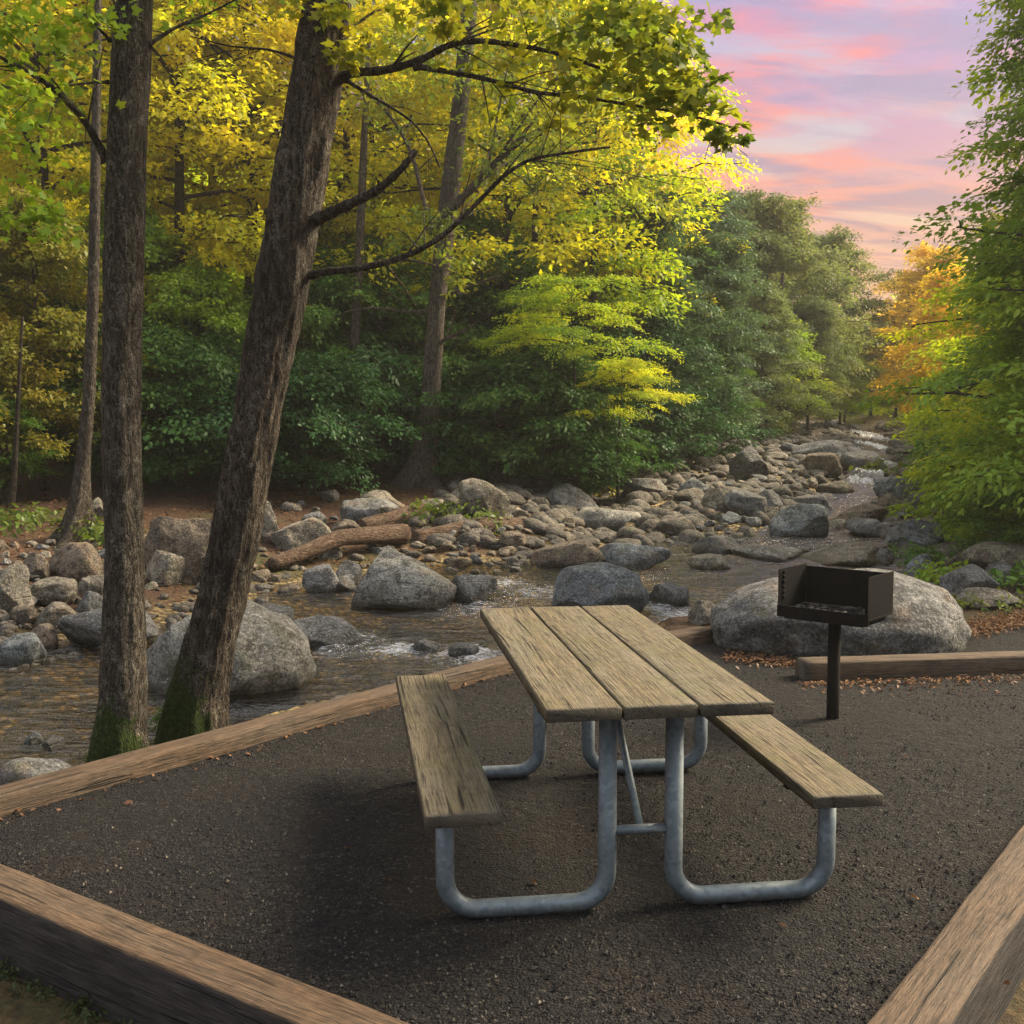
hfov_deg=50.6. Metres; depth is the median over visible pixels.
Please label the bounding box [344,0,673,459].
maple tree
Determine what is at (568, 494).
boulder
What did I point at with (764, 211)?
woodland tree
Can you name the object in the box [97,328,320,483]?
bush
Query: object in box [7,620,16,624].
creek rock
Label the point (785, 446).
creek rock
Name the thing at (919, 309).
woodland tree
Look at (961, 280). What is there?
woodland tree
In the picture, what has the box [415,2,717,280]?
maple tree
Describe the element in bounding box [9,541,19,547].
creek rock
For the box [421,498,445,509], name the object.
boulder
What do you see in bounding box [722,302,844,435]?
woodland tree
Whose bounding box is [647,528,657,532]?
creek rock
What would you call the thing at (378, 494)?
boulder
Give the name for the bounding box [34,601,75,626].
boulder
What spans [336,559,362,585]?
boulder
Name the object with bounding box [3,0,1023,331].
sky
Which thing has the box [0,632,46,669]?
boulder
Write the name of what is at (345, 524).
boulder
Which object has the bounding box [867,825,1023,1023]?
edging timber
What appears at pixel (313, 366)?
bush
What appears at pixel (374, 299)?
woodland tree
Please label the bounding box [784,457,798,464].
creek rock
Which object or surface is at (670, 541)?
creek rock
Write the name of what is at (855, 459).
boulder
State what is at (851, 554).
boulder
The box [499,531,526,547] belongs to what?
boulder
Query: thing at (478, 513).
bank plant
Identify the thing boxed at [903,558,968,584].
bank plant
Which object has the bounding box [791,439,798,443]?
creek rock
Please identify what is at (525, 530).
creek rock
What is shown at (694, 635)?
edging timber
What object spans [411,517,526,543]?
fallen log
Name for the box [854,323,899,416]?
woodland tree
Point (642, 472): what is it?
boulder
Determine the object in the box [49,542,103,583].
boulder
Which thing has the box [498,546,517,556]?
creek rock
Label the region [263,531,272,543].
creek rock
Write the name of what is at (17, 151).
maple tree
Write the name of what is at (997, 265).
creekside tree
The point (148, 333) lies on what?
bush
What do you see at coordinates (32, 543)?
creek rock
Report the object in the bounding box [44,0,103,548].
maple tree
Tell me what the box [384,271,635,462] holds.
tree
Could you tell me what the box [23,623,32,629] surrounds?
creek rock
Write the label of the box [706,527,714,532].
creek rock
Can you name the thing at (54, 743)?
boulder
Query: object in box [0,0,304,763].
mossy tree
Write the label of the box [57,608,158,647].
boulder
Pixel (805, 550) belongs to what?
creek rock
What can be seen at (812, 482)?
creek rock
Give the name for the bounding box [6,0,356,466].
maple tree
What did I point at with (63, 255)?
woodland tree
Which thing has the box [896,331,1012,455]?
bush
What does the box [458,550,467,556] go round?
creek rock
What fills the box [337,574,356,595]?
boulder
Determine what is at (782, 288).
woodland tree
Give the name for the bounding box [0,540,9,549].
creek rock
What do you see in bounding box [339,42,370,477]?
maple tree
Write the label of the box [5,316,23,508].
woodland tree
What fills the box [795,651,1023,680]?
edging timber
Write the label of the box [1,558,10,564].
creek rock
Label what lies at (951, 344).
creekside tree
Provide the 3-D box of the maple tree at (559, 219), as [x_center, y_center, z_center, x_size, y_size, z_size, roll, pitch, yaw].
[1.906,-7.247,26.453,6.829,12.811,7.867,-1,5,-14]
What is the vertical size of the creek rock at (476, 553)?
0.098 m
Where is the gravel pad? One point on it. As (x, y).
(542, 831)
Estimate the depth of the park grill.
5.94 m
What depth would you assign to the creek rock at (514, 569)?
14.81 m
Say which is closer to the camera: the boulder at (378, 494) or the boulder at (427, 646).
the boulder at (427, 646)
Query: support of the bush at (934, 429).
on the ground
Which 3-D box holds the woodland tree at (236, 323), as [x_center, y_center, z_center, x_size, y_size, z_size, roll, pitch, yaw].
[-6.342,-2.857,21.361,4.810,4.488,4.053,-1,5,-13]
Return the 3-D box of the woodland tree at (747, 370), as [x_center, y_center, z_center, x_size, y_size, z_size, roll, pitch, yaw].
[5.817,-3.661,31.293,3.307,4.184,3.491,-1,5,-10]
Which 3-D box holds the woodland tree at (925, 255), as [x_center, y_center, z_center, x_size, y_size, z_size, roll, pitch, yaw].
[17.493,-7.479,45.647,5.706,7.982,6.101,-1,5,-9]
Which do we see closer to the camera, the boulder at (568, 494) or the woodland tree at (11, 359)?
the woodland tree at (11, 359)
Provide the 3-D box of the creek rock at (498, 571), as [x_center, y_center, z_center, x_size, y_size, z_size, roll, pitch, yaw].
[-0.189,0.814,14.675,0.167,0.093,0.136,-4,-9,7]
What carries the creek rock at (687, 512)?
on the ground
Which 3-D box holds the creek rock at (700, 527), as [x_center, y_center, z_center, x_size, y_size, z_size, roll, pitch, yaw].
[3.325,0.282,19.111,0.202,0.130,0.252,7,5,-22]
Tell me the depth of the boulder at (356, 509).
16.89 m
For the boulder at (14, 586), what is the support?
on the ground
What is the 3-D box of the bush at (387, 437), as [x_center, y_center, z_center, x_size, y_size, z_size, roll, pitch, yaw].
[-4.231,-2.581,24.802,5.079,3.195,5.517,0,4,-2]
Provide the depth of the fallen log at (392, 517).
16.91 m
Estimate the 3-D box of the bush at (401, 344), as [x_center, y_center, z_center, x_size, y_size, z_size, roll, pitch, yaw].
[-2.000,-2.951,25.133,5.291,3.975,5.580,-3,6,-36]
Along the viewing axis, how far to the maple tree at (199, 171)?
34.39 m
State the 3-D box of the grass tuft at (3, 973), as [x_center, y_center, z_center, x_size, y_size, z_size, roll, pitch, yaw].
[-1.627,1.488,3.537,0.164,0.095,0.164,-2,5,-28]
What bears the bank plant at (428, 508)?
on the ground
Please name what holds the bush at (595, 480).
on the ground
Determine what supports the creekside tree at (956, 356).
on the ground
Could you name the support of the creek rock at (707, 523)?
on the ground
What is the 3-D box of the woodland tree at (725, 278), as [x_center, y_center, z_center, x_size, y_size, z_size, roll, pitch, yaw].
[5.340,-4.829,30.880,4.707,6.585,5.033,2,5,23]
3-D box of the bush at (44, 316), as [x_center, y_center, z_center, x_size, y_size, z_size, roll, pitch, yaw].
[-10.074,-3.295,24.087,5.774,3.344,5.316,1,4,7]
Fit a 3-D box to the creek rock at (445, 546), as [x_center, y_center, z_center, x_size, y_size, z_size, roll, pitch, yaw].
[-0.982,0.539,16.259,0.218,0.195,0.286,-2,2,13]
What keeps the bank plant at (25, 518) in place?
on the ground
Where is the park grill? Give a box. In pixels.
[777,563,893,719]
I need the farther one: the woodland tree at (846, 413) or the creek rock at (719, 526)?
the woodland tree at (846, 413)
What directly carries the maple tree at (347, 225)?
on the ground
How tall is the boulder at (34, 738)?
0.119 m
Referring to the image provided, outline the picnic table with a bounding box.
[396,605,882,917]
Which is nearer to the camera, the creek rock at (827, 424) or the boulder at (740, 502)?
the boulder at (740, 502)
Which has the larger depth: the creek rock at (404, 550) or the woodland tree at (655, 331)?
the woodland tree at (655, 331)
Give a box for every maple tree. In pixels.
[0,0,159,297]
[0,0,235,459]
[0,0,283,276]
[0,7,75,187]
[0,44,70,290]
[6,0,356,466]
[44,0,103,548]
[48,1,432,303]
[52,0,423,276]
[65,9,237,250]
[169,3,422,346]
[197,0,493,306]
[223,0,517,288]
[316,0,702,490]
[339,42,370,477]
[342,60,515,304]
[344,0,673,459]
[390,23,545,359]
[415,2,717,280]
[457,0,751,396]
[518,89,619,336]
[538,18,762,458]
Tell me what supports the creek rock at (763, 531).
on the ground
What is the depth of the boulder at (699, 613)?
8.91 m
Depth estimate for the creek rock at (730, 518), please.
19.28 m
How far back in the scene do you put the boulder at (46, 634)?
10.16 m
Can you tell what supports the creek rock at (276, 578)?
on the ground
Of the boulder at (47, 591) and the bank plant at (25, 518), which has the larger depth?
the bank plant at (25, 518)
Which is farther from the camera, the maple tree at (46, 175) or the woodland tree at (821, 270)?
the woodland tree at (821, 270)
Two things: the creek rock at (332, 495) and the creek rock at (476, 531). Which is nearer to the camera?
the creek rock at (476, 531)
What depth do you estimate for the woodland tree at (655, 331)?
26.47 m
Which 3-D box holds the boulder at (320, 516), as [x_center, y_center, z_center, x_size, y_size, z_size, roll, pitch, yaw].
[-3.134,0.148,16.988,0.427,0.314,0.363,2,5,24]
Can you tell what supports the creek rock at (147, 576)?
on the ground
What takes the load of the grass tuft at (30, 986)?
on the ground
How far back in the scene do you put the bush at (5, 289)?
22.69 m
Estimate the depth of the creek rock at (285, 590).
12.93 m
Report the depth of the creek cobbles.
17.71 m
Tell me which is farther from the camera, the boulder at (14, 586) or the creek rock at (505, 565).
the creek rock at (505, 565)
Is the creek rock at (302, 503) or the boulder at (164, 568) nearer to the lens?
the boulder at (164, 568)
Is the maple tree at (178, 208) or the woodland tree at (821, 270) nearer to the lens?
the maple tree at (178, 208)
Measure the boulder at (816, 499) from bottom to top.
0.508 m
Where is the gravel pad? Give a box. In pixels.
[0,625,1023,1023]
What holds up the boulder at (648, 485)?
on the ground
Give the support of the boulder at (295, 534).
on the ground
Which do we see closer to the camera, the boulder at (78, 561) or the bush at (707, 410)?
the boulder at (78, 561)
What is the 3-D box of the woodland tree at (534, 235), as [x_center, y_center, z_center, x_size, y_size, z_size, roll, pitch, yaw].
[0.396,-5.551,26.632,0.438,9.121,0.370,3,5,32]
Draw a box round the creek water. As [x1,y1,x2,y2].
[0,414,907,766]
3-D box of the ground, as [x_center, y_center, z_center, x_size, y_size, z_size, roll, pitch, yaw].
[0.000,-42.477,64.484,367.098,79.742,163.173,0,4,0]
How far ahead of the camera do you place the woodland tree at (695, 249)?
29.66 m
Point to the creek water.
(866, 434)
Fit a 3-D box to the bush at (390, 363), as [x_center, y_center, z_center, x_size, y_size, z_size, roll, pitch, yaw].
[-2.936,-2.130,22.653,5.381,3.116,4.953,0,4,4]
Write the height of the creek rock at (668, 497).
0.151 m
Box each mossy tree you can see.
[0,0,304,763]
[149,0,756,744]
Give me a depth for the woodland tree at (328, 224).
26.06 m
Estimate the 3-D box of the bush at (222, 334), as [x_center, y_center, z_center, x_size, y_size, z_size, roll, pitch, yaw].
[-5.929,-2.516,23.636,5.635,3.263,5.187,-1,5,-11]
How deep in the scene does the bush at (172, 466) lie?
18.94 m
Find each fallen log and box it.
[267,524,411,570]
[356,502,431,526]
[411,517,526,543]
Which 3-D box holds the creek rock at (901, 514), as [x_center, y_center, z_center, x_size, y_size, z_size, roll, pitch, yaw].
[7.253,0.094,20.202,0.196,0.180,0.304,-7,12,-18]
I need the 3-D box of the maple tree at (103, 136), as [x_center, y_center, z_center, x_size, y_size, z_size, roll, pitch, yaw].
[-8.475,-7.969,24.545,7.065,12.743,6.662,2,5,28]
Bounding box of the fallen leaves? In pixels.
[0,430,1023,1011]
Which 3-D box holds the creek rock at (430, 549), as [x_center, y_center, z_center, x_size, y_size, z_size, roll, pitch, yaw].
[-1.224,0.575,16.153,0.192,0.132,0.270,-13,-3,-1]
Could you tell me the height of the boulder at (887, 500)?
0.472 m
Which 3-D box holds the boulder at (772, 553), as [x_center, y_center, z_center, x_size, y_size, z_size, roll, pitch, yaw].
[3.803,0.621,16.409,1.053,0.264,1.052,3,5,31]
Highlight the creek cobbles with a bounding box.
[0,419,1023,769]
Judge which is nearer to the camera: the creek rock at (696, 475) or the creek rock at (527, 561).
the creek rock at (527, 561)
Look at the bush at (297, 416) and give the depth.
19.12 m
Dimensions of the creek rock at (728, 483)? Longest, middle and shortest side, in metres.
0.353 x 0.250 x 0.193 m
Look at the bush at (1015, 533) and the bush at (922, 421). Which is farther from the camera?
the bush at (922, 421)
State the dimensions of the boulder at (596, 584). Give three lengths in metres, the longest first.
1.069 x 0.857 x 0.736 m
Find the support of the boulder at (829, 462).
on the ground
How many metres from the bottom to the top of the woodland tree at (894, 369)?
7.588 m
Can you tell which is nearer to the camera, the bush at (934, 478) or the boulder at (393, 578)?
the boulder at (393, 578)
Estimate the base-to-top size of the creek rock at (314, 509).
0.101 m
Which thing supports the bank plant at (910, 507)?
on the ground
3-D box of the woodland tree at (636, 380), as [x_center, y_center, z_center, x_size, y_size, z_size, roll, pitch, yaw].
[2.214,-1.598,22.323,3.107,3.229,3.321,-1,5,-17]
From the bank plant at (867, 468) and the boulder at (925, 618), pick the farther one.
the bank plant at (867, 468)
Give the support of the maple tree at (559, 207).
on the ground
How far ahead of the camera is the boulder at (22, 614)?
10.56 m
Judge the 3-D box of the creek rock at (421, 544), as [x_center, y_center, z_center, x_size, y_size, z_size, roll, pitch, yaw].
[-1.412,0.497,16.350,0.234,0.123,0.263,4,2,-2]
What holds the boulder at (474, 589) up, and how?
in the creek water
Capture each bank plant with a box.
[0,502,64,536]
[45,510,104,549]
[401,495,475,524]
[437,499,511,534]
[585,484,621,496]
[845,455,920,485]
[883,499,940,519]
[887,537,924,560]
[896,542,961,567]
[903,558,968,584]
[952,586,1023,613]
[987,560,1023,594]
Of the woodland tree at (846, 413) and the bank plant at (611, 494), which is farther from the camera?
the woodland tree at (846, 413)
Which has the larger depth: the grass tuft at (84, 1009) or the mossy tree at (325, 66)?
the mossy tree at (325, 66)
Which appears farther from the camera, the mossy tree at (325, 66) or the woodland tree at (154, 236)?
the woodland tree at (154, 236)
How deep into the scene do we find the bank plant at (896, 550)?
16.12 m
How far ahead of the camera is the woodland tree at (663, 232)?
27.35 m
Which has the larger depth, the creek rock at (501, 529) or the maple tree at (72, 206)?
the maple tree at (72, 206)
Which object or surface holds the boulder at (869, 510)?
on the ground
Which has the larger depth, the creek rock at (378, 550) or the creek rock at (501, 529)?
the creek rock at (501, 529)
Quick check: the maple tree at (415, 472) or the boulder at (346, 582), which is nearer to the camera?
the boulder at (346, 582)
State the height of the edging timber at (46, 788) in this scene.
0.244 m
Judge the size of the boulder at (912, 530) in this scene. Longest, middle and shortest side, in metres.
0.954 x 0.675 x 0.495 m
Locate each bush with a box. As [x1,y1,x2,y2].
[0,281,66,388]
[0,312,225,483]
[1,287,100,415]
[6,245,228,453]
[11,333,328,494]
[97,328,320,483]
[142,364,373,490]
[150,327,357,460]
[201,348,421,496]
[279,335,484,475]
[302,333,416,458]
[357,304,514,445]
[380,368,544,476]
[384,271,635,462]
[399,350,626,487]
[440,340,647,487]
[454,313,728,457]
[516,409,683,495]
[583,361,724,470]
[643,376,784,464]
[881,390,990,460]
[892,330,1022,472]
[895,409,1017,495]
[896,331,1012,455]
[915,444,1022,542]
[928,458,1023,550]
[929,465,1023,544]
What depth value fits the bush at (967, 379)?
20.25 m
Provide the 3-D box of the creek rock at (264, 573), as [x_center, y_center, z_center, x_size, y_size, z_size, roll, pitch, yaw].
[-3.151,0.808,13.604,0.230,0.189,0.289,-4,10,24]
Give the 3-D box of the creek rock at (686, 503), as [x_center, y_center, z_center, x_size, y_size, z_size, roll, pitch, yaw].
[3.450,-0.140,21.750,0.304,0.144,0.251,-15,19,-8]
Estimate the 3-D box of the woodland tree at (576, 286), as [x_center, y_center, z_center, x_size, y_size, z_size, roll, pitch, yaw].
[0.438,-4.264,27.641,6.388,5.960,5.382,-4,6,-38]
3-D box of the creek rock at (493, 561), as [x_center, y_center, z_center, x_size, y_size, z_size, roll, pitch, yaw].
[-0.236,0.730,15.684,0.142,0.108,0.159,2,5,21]
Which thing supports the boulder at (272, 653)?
on the ground
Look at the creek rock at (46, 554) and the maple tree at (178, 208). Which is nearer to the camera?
the creek rock at (46, 554)
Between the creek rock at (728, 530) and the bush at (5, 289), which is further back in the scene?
the bush at (5, 289)
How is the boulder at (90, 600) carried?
on the ground
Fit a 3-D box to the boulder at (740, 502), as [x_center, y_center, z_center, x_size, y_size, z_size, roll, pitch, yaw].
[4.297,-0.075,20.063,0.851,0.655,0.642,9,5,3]
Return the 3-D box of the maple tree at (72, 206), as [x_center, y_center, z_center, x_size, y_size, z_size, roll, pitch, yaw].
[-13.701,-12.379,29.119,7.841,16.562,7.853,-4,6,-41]
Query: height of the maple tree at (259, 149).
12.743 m
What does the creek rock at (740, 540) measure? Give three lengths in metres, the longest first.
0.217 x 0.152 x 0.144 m
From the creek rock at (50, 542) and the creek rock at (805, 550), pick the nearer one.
the creek rock at (50, 542)
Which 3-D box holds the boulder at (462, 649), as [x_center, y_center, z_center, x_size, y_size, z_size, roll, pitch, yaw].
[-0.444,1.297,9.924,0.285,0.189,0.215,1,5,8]
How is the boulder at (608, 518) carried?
on the ground
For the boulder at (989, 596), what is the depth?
9.65 m
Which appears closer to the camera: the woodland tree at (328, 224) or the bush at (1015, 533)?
the bush at (1015, 533)
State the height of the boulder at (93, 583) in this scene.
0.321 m
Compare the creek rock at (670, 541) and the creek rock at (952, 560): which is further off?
the creek rock at (670, 541)
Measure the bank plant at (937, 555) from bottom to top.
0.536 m
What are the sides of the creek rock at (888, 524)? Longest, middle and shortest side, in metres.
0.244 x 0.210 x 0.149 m
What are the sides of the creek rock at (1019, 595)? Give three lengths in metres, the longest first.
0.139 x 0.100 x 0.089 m
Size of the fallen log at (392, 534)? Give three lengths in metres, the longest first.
2.707 x 0.409 x 0.301 m
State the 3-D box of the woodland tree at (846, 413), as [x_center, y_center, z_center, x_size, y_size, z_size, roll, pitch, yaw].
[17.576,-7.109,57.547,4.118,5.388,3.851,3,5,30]
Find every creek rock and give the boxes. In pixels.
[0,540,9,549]
[0,551,9,557]
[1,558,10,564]
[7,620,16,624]
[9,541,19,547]
[9,560,22,565]
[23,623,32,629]
[25,540,37,546]
[36,544,48,549]
[40,551,51,557]
[45,539,55,545]
[99,549,104,557]
[145,571,150,581]
[145,581,157,590]
[252,569,270,580]
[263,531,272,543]
[271,575,281,582]
[275,587,292,595]
[280,501,301,511]
[297,501,306,505]
[311,507,319,511]
[321,489,339,501]
[322,548,341,559]
[329,515,338,520]
[370,546,383,553]
[400,548,408,552]
[412,541,425,547]
[423,546,435,552]
[438,541,452,551]
[446,558,471,568]
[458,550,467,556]
[467,528,480,534]
[469,545,475,551]
[469,568,479,574]
[470,552,480,556]
[470,554,483,564]
[487,550,495,555]
[490,559,501,563]
[492,569,503,575]
[495,527,505,533]
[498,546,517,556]
[500,563,509,569]
[509,566,521,572]
[513,510,528,517]
[522,528,534,533]
[523,559,533,566]
[563,517,574,524]
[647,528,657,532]
[661,500,675,510]
[662,495,673,500]
[663,539,673,546]
[677,478,708,492]
[679,501,690,505]
[683,510,693,514]
[689,500,700,507]
[691,473,698,478]
[693,456,719,467]
[694,524,705,530]
[704,520,715,526]
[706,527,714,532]
[714,525,723,530]
[721,512,741,524]
[723,482,731,486]
[723,527,734,533]
[736,439,751,446]
[736,538,745,545]
[746,517,761,526]
[749,474,767,482]
[759,530,766,537]
[762,451,788,459]
[781,442,797,451]
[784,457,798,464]
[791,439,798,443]
[791,474,799,478]
[799,548,809,553]
[806,477,817,488]
[821,421,837,428]
[882,522,891,526]
[897,512,908,518]
[949,558,961,565]
[1014,592,1023,598]
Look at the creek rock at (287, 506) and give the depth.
18.29 m
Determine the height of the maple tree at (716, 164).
12.253 m
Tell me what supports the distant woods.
on the ground
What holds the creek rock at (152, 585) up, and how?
on the ground
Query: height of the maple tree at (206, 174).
16.562 m
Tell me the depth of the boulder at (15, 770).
6.33 m
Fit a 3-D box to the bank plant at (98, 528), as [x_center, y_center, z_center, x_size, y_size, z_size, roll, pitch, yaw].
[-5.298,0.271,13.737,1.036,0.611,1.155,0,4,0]
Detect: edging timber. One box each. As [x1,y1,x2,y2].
[0,655,513,816]
[0,864,407,1023]
[668,626,713,644]
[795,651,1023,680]
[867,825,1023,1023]
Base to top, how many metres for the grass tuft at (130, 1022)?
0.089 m
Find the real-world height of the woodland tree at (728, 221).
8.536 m
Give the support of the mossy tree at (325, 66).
on the ground
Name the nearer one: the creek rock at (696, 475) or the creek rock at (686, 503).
the creek rock at (686, 503)
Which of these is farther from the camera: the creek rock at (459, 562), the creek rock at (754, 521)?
the creek rock at (754, 521)
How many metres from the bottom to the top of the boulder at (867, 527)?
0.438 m
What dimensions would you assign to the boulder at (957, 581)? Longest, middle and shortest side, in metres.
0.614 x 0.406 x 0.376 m
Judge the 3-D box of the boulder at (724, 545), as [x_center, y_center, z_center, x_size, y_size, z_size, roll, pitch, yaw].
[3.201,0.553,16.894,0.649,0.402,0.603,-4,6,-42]
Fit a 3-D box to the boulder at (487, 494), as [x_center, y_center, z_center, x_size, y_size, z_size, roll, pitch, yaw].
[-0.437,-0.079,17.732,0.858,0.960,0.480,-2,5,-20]
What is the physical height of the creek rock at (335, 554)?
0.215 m
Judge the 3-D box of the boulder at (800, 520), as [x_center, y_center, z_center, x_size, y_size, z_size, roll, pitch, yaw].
[5.004,0.251,18.847,1.087,0.783,0.718,-11,4,1]
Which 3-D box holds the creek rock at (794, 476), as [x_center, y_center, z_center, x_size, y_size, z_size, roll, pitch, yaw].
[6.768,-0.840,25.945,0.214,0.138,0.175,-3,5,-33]
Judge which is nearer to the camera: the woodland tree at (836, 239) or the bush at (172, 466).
the bush at (172, 466)
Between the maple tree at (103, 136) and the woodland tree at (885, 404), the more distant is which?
the woodland tree at (885, 404)
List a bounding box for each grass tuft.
[0,957,19,981]
[8,973,57,1001]
[57,990,107,1023]
[110,1018,132,1023]
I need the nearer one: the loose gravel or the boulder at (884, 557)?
the loose gravel
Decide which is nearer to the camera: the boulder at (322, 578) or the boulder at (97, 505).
the boulder at (322, 578)
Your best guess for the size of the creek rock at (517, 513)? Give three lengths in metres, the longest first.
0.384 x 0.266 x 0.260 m
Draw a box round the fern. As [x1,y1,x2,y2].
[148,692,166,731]
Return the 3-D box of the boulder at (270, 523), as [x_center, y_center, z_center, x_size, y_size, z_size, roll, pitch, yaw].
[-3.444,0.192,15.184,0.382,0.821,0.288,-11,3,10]
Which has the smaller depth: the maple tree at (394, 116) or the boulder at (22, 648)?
the boulder at (22, 648)
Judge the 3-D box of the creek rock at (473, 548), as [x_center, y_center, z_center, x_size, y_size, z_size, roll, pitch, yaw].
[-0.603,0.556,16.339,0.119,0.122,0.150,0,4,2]
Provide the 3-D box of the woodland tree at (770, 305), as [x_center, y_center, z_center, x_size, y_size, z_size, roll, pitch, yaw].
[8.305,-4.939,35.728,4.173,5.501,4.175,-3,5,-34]
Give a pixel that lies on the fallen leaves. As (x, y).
(982, 628)
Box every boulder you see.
[0,563,33,611]
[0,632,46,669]
[0,757,70,784]
[10,604,35,624]
[21,732,42,749]
[23,552,49,578]
[30,576,77,606]
[31,623,58,651]
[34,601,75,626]
[42,735,65,755]
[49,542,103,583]
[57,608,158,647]
[75,591,102,611]
[78,575,103,597]
[92,497,103,519]
[144,516,211,583]
[146,550,186,585]
[146,599,315,723]
[260,501,278,542]
[262,603,294,620]
[271,517,330,555]
[293,615,368,660]
[300,511,326,523]
[302,564,339,599]
[329,519,359,531]
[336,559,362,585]
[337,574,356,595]
[340,498,398,521]
[350,546,456,619]
[362,489,405,507]
[406,639,438,658]
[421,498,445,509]
[448,642,478,663]
[451,574,497,614]
[458,478,510,516]
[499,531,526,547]
[530,539,606,573]
[545,483,597,510]
[551,562,648,612]
[574,506,640,531]
[598,542,670,572]
[625,461,652,481]
[626,478,667,492]
[648,582,689,612]
[656,517,695,535]
[687,553,730,573]
[688,600,715,625]
[691,535,739,555]
[701,488,728,507]
[709,568,971,656]
[722,489,767,516]
[729,446,768,479]
[730,544,802,565]
[758,489,783,507]
[768,503,828,547]
[791,440,866,455]
[793,494,832,515]
[796,541,894,567]
[803,452,841,478]
[815,480,854,499]
[829,503,887,520]
[829,519,847,531]
[840,450,884,482]
[845,518,885,537]
[865,548,893,568]
[873,476,933,499]
[877,493,901,509]
[884,519,945,547]
[906,554,935,576]
[907,492,930,507]
[939,564,1003,595]
[956,587,1021,609]
[962,541,1023,571]
[985,562,1013,585]
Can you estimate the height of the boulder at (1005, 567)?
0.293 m
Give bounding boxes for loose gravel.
[0,672,1023,1023]
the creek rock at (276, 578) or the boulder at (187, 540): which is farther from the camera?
the creek rock at (276, 578)
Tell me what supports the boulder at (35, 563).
on the ground
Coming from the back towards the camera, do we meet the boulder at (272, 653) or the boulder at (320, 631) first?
the boulder at (320, 631)
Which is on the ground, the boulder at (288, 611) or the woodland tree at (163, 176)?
the woodland tree at (163, 176)
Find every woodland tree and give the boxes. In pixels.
[0,187,159,490]
[0,297,80,485]
[0,386,66,504]
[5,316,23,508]
[23,190,241,430]
[66,255,286,474]
[158,110,165,219]
[230,239,399,451]
[244,4,254,305]
[249,175,430,400]
[295,232,501,466]
[394,202,566,418]
[446,231,657,452]
[459,272,686,487]
[510,151,741,377]
[532,111,538,269]
[546,356,701,503]
[584,189,751,462]
[598,187,790,425]
[602,308,730,467]
[632,229,790,444]
[681,314,770,448]
[688,184,837,426]
[711,277,827,441]
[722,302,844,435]
[743,192,887,428]
[770,297,867,430]
[772,273,783,433]
[782,223,905,421]
[812,327,886,424]
[831,332,878,422]
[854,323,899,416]
[856,238,967,425]
[861,276,934,413]
[865,321,910,419]
[867,263,989,419]
[925,246,1017,370]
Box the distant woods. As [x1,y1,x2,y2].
[3,49,997,420]
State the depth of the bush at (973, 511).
13.55 m
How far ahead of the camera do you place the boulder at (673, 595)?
12.27 m
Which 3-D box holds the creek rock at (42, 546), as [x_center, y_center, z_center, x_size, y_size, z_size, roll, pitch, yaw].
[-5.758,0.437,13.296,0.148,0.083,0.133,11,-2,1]
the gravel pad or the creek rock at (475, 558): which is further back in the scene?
the creek rock at (475, 558)
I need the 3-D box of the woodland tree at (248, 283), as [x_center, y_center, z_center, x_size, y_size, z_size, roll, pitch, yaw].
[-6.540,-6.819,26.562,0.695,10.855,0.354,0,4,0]
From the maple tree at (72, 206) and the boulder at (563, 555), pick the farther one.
the maple tree at (72, 206)
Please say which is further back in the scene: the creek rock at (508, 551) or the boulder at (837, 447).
the boulder at (837, 447)
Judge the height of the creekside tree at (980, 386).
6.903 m
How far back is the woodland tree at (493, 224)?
24.53 m
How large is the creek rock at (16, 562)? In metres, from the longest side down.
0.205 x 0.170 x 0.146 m
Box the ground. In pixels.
[0,264,1023,1023]
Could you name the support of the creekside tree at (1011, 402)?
on the ground
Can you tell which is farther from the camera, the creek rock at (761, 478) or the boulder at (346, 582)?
the creek rock at (761, 478)
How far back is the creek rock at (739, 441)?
33.26 m
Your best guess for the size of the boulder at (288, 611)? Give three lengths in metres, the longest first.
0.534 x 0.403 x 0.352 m
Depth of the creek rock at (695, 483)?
23.04 m
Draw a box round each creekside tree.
[848,34,1023,533]
[875,202,1023,485]
[902,252,1023,439]
[928,0,1023,459]
[930,321,998,370]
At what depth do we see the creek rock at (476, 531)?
16.79 m
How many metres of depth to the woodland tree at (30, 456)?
17.54 m
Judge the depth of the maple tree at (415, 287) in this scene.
33.20 m
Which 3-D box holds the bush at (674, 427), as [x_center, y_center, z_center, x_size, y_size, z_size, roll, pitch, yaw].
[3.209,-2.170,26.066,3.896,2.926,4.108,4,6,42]
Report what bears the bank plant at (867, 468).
on the ground
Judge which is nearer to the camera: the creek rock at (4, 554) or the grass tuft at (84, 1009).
the grass tuft at (84, 1009)
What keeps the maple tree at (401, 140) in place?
on the ground
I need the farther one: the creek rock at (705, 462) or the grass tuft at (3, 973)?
the creek rock at (705, 462)
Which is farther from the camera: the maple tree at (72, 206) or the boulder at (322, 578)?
the maple tree at (72, 206)
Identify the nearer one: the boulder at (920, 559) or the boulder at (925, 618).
the boulder at (925, 618)
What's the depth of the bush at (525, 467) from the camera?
21.56 m
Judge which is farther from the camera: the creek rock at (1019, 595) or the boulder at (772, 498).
the boulder at (772, 498)
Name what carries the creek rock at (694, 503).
on the ground
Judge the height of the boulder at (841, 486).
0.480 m
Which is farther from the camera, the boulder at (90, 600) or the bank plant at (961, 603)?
the boulder at (90, 600)
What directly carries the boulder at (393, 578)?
in the creek water
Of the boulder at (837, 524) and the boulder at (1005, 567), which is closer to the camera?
the boulder at (1005, 567)
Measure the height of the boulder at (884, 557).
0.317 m
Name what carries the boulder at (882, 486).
on the ground
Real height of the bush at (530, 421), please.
3.300 m
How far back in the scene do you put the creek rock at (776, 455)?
29.45 m

